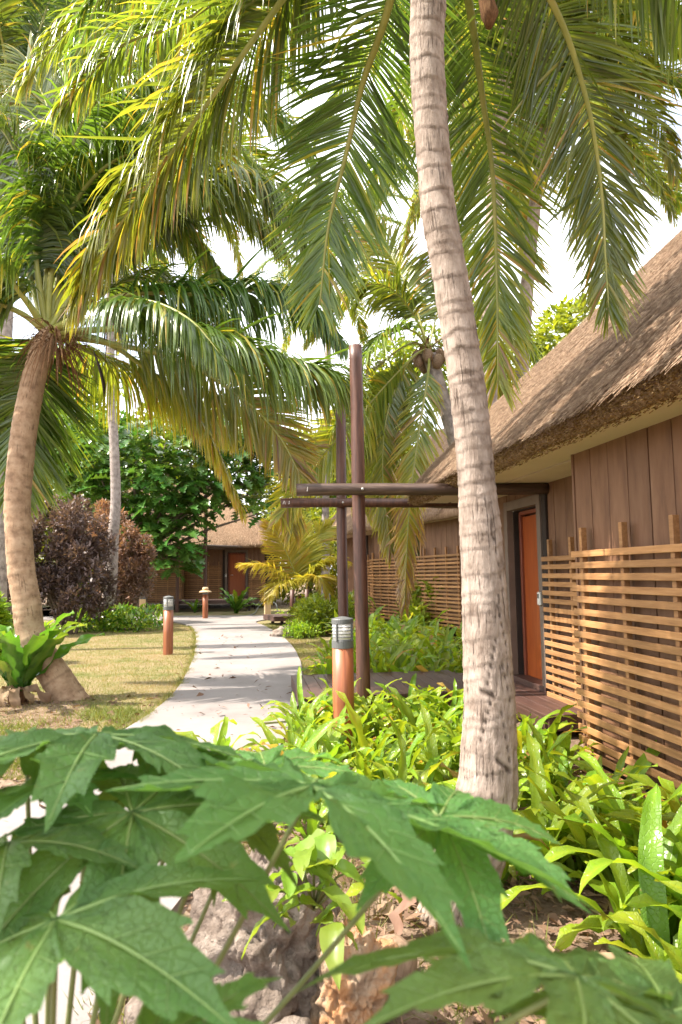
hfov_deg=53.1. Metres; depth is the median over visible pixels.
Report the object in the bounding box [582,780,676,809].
strap fern
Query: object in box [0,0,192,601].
coconut palm
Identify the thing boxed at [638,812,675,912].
strap fern
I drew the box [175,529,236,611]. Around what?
post and beam
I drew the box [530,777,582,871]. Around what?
strap fern
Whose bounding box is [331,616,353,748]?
bollard lamp
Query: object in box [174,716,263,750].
strap fern
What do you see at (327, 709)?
strap fern
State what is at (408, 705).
strap fern
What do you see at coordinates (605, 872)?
strap fern
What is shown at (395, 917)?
fallen leaf
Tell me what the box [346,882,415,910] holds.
strap fern
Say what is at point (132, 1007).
coral rock
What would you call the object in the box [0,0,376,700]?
coconut palm
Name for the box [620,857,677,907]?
strap fern
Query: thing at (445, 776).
strap fern
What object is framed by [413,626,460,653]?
strap fern
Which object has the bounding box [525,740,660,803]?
strap fern
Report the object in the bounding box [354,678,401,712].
strap fern
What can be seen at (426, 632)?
strap fern
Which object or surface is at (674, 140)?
coconut palm
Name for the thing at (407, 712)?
strap fern
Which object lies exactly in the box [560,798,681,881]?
strap fern
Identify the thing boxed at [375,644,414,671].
strap fern
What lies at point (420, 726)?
strap fern
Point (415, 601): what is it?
leafy bush
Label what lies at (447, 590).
slat screen
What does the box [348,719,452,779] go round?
strap fern
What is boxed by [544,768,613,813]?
strap fern
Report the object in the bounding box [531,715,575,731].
strap fern
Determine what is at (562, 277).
sky
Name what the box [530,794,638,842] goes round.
strap fern
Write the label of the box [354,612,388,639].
strap fern
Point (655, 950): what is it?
strap fern
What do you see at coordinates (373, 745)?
strap fern
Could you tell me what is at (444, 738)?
strap fern
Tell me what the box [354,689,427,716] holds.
strap fern
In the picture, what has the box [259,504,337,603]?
leafy tree
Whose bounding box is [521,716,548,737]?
strap fern
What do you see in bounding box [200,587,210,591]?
straw hat
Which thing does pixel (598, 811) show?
strap fern
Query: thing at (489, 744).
coconut palm
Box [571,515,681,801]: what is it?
slat screen
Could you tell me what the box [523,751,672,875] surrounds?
strap fern
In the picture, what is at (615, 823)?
strap fern
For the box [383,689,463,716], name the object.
strap fern
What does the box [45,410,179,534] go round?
leafy tree
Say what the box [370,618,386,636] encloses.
strap fern
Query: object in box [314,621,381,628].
strap fern
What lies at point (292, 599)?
short post
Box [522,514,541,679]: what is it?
door
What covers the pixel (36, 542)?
copper shrub
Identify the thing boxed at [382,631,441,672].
strap fern
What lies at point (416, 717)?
strap fern
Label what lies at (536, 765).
strap fern
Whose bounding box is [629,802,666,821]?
strap fern
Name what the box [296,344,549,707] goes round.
post and beam
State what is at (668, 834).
strap fern
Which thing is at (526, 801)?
strap fern
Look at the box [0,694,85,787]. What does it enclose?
soil patch
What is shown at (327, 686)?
strap fern
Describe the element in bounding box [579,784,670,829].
strap fern
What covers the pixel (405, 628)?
strap fern
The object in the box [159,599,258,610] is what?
boardwalk
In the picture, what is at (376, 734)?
strap fern
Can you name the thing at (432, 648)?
strap fern
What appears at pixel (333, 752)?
strap fern
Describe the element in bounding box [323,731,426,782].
strap fern
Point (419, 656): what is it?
strap fern
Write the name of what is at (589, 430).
bungalow
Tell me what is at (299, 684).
strap fern
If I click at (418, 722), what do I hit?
strap fern
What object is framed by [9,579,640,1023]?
ground
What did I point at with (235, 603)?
rosette plant
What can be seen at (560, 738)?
strap fern
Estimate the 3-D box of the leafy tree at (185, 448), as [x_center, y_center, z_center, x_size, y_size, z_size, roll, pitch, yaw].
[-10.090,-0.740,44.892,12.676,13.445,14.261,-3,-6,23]
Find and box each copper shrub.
[7,521,46,623]
[31,493,120,633]
[85,498,157,617]
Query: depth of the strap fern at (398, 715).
6.28 m
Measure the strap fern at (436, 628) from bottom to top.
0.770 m
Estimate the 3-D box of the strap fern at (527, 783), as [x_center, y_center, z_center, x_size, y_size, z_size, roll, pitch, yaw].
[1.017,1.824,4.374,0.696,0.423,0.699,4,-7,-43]
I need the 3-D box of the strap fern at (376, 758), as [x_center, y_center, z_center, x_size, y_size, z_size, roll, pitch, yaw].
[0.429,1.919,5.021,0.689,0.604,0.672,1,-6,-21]
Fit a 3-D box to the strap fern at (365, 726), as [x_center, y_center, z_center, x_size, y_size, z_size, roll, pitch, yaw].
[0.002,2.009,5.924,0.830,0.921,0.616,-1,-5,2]
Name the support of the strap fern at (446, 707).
on the ground at (515, 929)
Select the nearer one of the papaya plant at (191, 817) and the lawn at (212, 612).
the papaya plant at (191, 817)
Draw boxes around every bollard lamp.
[163,596,173,654]
[202,592,207,617]
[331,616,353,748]
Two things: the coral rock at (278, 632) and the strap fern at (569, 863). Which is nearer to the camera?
the strap fern at (569, 863)
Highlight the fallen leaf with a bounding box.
[388,893,416,934]
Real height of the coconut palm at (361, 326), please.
19.196 m
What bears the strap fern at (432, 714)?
on the ground at (515, 929)
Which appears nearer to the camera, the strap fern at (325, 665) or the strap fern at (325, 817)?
the strap fern at (325, 817)
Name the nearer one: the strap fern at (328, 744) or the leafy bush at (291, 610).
the strap fern at (328, 744)
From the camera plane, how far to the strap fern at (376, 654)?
10.30 m
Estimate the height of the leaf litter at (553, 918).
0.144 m
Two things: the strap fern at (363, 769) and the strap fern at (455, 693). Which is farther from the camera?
the strap fern at (455, 693)
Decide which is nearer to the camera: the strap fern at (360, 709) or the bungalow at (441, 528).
the strap fern at (360, 709)
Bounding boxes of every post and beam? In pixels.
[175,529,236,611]
[197,498,242,586]
[281,404,457,616]
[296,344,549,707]
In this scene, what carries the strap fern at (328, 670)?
on the ground at (515, 929)
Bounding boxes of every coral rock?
[121,996,142,1023]
[184,842,339,1023]
[269,625,292,637]
[273,1015,311,1023]
[310,911,398,1023]
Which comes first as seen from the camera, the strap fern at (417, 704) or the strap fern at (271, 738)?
the strap fern at (271, 738)
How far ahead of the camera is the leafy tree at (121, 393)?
40.15 m
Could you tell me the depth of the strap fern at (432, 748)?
4.78 m
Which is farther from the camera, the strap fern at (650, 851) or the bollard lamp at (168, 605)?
the bollard lamp at (168, 605)
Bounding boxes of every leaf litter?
[0,694,158,787]
[6,634,291,821]
[88,764,670,1023]
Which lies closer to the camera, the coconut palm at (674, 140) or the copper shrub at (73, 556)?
the coconut palm at (674, 140)
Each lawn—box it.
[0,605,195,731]
[42,608,289,615]
[256,620,330,751]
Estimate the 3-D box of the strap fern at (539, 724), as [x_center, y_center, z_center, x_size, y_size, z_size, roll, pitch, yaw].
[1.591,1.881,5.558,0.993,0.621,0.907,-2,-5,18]
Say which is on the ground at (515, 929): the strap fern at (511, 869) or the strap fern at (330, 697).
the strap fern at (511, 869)
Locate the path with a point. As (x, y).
(277, 669)
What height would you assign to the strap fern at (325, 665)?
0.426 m
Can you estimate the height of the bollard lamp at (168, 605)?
1.286 m
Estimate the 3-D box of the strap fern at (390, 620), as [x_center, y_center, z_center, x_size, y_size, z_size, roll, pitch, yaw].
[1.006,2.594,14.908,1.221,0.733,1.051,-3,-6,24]
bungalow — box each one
[78,485,279,601]
[329,428,461,627]
[401,229,681,799]
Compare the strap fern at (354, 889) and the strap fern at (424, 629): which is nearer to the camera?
the strap fern at (354, 889)
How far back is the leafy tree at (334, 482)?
43.30 m
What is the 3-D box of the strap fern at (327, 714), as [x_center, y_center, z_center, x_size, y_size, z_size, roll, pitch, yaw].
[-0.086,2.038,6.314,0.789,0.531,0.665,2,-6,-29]
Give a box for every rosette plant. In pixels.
[182,599,202,612]
[218,587,260,613]
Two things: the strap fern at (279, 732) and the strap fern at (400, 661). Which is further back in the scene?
the strap fern at (400, 661)
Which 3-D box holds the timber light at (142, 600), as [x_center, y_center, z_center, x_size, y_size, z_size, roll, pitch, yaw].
[-7.357,3.482,25.297,0.214,1.202,0.214,1,-5,-14]
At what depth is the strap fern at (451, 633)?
12.74 m
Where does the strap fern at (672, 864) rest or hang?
on the ground at (515, 929)
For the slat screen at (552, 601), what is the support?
on the ground at (515, 929)
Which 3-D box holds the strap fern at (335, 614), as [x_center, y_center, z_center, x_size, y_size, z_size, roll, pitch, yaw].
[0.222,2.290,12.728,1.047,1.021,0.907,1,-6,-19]
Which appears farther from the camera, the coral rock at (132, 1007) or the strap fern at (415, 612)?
the strap fern at (415, 612)
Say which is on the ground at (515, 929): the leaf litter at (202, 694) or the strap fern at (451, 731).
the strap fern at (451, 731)
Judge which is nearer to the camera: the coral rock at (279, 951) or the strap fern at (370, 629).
the coral rock at (279, 951)
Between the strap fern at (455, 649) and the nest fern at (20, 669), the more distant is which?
the strap fern at (455, 649)
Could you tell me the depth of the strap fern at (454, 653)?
10.96 m
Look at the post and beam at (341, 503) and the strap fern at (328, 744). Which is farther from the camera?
the post and beam at (341, 503)
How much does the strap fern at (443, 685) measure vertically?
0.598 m
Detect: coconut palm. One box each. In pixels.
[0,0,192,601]
[0,0,314,620]
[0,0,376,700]
[7,0,681,927]
[227,179,421,601]
[264,207,545,646]
[313,0,681,407]
[364,0,681,640]
[484,0,678,211]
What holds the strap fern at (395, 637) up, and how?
on the ground at (515, 929)
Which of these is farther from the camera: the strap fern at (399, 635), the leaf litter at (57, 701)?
the strap fern at (399, 635)
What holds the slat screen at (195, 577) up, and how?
attached to the bungalow at (247, 539)
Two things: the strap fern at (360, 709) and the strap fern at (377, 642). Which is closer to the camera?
the strap fern at (360, 709)
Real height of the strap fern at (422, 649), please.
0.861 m
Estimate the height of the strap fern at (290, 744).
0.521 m
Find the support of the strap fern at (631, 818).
on the ground at (515, 929)
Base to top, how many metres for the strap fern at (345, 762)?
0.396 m
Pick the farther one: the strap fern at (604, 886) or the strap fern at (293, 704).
the strap fern at (293, 704)
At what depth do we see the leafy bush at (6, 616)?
12.46 m
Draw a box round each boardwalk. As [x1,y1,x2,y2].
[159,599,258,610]
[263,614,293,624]
[291,670,581,736]
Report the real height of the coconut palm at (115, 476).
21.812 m
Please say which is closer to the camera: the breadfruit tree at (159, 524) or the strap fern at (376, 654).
the strap fern at (376, 654)
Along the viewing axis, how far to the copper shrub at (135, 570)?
22.41 m
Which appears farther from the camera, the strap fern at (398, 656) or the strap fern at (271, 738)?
the strap fern at (398, 656)
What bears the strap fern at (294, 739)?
on the ground at (515, 929)
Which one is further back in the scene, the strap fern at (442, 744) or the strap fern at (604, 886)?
the strap fern at (442, 744)
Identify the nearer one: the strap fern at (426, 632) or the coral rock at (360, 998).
the coral rock at (360, 998)
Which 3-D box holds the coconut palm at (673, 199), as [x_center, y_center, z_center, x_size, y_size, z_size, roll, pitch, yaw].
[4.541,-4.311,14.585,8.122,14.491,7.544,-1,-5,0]
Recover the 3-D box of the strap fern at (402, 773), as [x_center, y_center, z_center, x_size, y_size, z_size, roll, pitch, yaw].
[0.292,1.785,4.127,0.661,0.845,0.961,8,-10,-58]
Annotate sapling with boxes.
[222,825,370,991]
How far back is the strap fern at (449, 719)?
6.12 m
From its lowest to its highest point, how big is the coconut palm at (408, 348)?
13.333 m
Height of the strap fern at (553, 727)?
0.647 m
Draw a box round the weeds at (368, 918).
[62,823,569,1023]
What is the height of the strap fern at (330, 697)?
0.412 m
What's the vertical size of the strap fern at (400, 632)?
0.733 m
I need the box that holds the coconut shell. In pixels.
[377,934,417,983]
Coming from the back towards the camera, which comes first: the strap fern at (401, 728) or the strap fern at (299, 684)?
the strap fern at (299, 684)
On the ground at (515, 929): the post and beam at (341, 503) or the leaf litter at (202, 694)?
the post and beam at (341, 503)
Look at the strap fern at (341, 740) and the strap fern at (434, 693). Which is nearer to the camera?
the strap fern at (341, 740)
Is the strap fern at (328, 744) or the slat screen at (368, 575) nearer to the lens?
the strap fern at (328, 744)
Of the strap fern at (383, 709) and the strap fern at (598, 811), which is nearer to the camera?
the strap fern at (598, 811)
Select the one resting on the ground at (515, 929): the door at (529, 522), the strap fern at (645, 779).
the strap fern at (645, 779)
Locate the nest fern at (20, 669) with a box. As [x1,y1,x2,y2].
[0,610,104,707]
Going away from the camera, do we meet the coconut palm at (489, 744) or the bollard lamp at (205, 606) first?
the coconut palm at (489, 744)
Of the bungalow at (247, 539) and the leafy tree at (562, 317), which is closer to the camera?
the leafy tree at (562, 317)
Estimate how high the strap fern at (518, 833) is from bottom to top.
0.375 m
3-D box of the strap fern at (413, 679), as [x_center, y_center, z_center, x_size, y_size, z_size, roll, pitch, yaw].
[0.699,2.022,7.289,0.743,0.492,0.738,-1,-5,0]
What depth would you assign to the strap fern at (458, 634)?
13.38 m
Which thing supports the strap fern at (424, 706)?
on the ground at (515, 929)
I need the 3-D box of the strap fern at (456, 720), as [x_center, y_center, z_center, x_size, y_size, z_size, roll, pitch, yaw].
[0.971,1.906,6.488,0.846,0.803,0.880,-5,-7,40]
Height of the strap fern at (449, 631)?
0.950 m
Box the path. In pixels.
[0,614,370,1023]
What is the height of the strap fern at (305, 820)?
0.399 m
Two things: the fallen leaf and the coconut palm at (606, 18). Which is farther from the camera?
the coconut palm at (606, 18)
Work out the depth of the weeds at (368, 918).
2.94 m
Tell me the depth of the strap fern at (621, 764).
4.62 m
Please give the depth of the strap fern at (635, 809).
3.54 m
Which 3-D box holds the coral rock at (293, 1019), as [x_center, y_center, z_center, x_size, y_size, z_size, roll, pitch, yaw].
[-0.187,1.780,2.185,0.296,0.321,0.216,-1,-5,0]
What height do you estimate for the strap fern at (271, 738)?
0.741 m
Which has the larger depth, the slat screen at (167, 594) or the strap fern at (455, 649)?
the slat screen at (167, 594)
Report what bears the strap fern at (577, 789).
on the ground at (515, 929)
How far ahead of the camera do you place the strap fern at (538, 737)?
4.33 m
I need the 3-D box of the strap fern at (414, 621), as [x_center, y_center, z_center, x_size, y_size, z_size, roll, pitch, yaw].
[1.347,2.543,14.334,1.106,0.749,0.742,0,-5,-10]
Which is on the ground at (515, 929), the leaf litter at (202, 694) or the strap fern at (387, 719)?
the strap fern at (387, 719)
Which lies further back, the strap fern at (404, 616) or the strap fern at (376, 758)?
the strap fern at (404, 616)
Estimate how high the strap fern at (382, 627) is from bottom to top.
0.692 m
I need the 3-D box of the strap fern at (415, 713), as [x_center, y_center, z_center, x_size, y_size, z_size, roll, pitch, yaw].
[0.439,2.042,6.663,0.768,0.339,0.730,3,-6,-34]
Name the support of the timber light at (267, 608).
on the ground at (515, 929)
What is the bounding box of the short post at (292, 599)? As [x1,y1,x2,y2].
[290,590,294,607]
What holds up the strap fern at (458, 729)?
on the ground at (515, 929)
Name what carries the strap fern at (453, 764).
on the ground at (515, 929)
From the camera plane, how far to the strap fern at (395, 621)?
14.19 m
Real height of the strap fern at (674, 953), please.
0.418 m
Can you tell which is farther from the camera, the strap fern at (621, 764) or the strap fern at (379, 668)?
the strap fern at (379, 668)
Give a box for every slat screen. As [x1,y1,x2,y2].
[81,562,181,603]
[184,562,221,598]
[248,561,264,600]
[367,555,372,614]
[370,546,461,628]
[541,537,581,730]
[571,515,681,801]
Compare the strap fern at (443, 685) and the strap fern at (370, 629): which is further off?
the strap fern at (370, 629)
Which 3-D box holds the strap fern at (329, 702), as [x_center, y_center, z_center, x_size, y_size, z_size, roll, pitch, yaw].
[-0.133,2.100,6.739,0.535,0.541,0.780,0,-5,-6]
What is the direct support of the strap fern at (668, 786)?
on the ground at (515, 929)
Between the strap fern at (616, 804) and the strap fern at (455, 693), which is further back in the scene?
the strap fern at (455, 693)
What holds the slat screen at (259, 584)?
attached to the bungalow at (247, 539)
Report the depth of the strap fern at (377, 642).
11.70 m
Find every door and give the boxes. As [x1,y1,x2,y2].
[229,554,244,595]
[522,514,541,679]
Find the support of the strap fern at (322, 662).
on the lawn at (327, 638)
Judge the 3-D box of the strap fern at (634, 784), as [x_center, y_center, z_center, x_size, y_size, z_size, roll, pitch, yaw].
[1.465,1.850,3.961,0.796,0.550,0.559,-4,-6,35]
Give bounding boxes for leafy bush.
[0,591,60,656]
[72,602,162,632]
[281,619,330,638]
[284,590,352,629]
[291,590,373,636]
[397,573,451,634]
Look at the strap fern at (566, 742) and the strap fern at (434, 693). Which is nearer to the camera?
the strap fern at (566, 742)
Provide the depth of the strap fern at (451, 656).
10.35 m
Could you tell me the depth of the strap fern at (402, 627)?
14.77 m
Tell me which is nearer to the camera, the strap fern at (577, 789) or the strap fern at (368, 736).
the strap fern at (577, 789)
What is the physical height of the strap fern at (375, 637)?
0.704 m
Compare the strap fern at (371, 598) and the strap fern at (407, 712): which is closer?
the strap fern at (407, 712)
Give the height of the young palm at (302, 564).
3.737 m
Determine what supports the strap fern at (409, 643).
on the ground at (515, 929)
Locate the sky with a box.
[3,0,681,578]
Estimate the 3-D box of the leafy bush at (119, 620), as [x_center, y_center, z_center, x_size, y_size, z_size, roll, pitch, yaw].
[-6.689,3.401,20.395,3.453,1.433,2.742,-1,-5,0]
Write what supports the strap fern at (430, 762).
on the ground at (515, 929)
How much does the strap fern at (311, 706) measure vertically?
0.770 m
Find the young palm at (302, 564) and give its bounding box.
[236,513,351,605]
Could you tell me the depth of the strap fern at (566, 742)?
5.20 m
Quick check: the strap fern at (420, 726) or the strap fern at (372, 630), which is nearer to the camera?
the strap fern at (420, 726)
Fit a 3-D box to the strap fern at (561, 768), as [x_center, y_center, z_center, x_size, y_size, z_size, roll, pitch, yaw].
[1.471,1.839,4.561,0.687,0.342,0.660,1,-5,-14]
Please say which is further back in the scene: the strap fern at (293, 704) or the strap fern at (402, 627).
the strap fern at (402, 627)
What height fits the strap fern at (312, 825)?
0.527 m
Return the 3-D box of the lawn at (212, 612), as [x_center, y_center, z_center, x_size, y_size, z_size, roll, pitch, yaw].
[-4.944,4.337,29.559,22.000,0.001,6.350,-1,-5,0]
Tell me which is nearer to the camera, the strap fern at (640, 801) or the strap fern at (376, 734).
the strap fern at (640, 801)
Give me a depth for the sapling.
2.16 m
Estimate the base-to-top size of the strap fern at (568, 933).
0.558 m
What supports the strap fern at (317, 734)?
on the ground at (515, 929)
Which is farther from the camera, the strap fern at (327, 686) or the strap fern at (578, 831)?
the strap fern at (327, 686)
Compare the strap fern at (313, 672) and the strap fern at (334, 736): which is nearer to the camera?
the strap fern at (334, 736)
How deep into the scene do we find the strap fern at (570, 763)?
4.81 m
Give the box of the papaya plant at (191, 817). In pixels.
[0,724,681,1023]
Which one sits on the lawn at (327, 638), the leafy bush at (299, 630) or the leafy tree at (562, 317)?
the leafy bush at (299, 630)
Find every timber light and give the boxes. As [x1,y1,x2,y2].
[140,590,145,607]
[264,586,270,613]
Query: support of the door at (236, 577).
in the bungalow at (247, 539)
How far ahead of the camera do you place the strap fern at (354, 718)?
5.34 m
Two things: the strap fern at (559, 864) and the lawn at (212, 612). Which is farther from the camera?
the lawn at (212, 612)
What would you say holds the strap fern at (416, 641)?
on the ground at (515, 929)
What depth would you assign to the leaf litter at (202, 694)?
9.27 m
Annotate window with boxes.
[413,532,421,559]
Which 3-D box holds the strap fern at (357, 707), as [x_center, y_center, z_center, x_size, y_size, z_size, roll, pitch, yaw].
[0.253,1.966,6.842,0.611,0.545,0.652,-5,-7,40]
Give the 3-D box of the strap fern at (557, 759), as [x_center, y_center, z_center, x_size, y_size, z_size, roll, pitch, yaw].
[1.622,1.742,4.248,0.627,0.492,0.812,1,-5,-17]
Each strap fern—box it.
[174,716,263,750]
[239,713,346,751]
[244,710,331,749]
[246,710,366,765]
[251,688,332,750]
[254,666,329,723]
[256,708,360,749]
[261,694,332,723]
[268,687,330,730]
[272,774,381,825]
[277,799,333,844]
[283,712,352,767]
[288,751,328,826]
[292,703,374,731]
[297,705,374,727]
[300,694,332,724]
[300,705,373,780]
[301,651,355,673]
[301,740,354,801]
[302,652,355,673]
[303,717,397,772]
[304,678,332,707]
[306,635,331,658]
[306,635,353,674]
[307,695,388,759]
[307,708,354,766]
[313,658,355,667]
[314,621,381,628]
[315,700,370,712]
[315,743,365,778]
[316,706,376,718]
[317,751,459,823]
[318,714,407,764]
[320,638,398,668]
[320,748,422,780]
[322,627,393,637]
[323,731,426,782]
[330,631,387,671]
[332,705,407,737]
[334,609,370,649]
[334,690,412,772]
[335,709,385,749]
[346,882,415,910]
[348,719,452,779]
[353,614,416,637]
[353,629,417,672]
[353,634,388,653]
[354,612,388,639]
[354,625,401,638]
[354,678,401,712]
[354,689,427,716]
[354,697,390,729]
[354,701,397,744]
[355,646,422,671]
[360,705,429,743]
[361,710,420,736]
[365,737,459,781]
[367,696,422,780]
[367,719,441,760]
[368,596,393,628]
[369,627,459,670]
[369,682,463,757]
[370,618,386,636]
[370,637,408,662]
[370,702,455,785]
[371,605,385,633]
[372,624,414,641]
[372,637,425,665]
[372,726,456,790]
[374,616,419,638]
[374,633,397,659]
[374,673,445,708]
[375,617,405,639]
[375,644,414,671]
[375,695,435,715]
[378,629,412,660]
[378,630,424,647]
[379,620,434,633]
[380,614,428,639]
[381,696,449,716]
[381,724,461,778]
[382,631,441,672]
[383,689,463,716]
[384,686,458,769]
[386,695,463,738]
[387,681,450,720]
[388,623,420,654]
[389,698,424,739]
[391,604,421,630]
[391,693,462,728]
[398,623,449,646]
[400,618,455,658]
[401,646,451,670]
[404,648,462,671]
[405,710,462,744]
[405,748,518,780]
[409,606,450,631]
[410,633,442,664]
[410,690,463,727]
[411,626,461,646]
[411,699,456,717]
[413,623,461,669]
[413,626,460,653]
[414,656,457,671]
[416,619,445,635]
[417,723,455,769]
[418,678,463,718]
[419,730,529,778]
[421,707,460,779]
[422,704,461,758]
[424,755,457,792]
[427,696,463,727]
[429,635,462,672]
[430,626,461,648]
[430,682,452,706]
[434,777,580,885]
[436,643,462,663]
[436,725,548,770]
[437,622,461,647]
[440,643,462,658]
[445,775,530,808]
[452,726,586,791]
[501,805,681,982]
[501,808,548,879]
[508,730,633,882]
[508,791,580,879]
[518,711,603,775]
[518,721,620,809]
[518,748,627,801]
[518,750,595,783]
[518,764,564,810]
[519,786,681,851]
[520,709,601,762]
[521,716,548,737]
[521,742,583,781]
[522,703,593,763]
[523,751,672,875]
[524,764,681,935]
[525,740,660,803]
[527,767,664,884]
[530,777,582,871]
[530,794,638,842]
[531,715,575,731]
[532,823,681,951]
[543,750,639,805]
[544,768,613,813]
[546,787,646,856]
[547,789,681,832]
[548,818,671,898]
[560,783,678,969]
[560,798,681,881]
[564,786,599,810]
[569,745,650,788]
[578,849,681,918]
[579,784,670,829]
[581,776,680,853]
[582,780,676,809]
[589,803,640,826]
[594,919,681,961]
[597,799,641,813]
[600,910,681,971]
[616,768,681,804]
[616,782,669,793]
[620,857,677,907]
[622,845,681,878]
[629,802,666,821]
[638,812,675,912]
[655,828,681,893]
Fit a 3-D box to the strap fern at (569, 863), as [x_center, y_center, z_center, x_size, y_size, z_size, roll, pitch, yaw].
[1.388,1.652,3.692,0.954,0.565,0.844,-5,-7,37]
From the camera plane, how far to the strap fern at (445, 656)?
9.95 m
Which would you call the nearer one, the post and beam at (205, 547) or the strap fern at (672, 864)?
the strap fern at (672, 864)
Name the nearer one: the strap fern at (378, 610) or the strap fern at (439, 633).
the strap fern at (439, 633)
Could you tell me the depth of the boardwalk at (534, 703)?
8.06 m
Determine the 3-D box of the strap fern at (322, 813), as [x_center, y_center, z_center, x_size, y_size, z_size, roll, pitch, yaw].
[0.235,1.919,4.296,0.733,0.743,0.941,-5,-7,40]
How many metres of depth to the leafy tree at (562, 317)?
20.60 m
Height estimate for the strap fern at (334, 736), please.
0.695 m
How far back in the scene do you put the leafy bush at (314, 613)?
17.55 m
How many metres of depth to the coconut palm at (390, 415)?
12.74 m
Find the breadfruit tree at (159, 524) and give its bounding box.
[47,405,289,614]
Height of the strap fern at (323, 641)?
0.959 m
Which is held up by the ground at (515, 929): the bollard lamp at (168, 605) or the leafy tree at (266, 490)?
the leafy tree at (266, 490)
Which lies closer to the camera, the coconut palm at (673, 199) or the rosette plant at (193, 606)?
the coconut palm at (673, 199)
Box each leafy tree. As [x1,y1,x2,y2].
[9,437,93,613]
[21,341,123,602]
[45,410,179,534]
[64,400,254,503]
[241,424,350,555]
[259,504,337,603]
[313,425,415,520]
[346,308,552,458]
[529,293,600,369]
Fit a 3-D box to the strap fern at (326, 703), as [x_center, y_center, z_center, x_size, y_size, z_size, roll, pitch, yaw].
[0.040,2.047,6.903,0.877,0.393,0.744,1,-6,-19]
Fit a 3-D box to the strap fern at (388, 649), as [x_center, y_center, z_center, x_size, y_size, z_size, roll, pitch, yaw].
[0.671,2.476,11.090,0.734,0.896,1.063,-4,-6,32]
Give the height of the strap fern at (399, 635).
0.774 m
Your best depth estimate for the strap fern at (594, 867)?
2.70 m
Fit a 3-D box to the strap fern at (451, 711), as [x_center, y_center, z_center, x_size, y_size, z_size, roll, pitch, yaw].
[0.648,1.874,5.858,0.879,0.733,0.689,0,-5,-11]
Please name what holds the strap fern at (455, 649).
on the ground at (515, 929)
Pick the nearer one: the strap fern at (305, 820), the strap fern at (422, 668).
the strap fern at (305, 820)
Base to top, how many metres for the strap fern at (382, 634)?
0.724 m
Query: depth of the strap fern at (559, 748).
5.08 m

